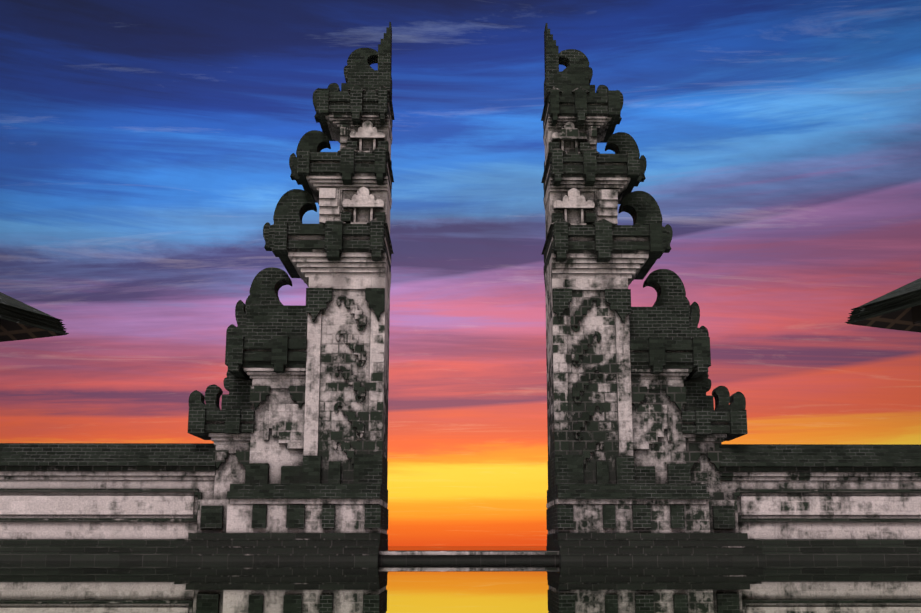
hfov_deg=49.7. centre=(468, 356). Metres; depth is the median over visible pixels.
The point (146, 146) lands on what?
sky
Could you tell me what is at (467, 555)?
gate threshold
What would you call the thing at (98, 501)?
temple wall
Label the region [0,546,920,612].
water
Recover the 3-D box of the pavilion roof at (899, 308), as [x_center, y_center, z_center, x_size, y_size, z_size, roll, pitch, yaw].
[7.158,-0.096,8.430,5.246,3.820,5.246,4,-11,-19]
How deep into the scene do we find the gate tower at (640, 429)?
15.41 m
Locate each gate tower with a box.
[171,22,394,561]
[541,23,764,560]
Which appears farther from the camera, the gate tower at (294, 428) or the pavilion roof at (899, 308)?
the gate tower at (294, 428)
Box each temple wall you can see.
[0,443,216,560]
[719,444,920,560]
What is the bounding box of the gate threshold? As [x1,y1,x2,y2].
[379,550,558,560]
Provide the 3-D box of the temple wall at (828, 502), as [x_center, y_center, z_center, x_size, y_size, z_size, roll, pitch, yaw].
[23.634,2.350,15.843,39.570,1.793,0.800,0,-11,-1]
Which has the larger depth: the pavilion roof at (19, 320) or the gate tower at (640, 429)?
the gate tower at (640, 429)
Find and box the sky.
[0,0,920,545]
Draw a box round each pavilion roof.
[0,292,68,341]
[845,278,920,332]

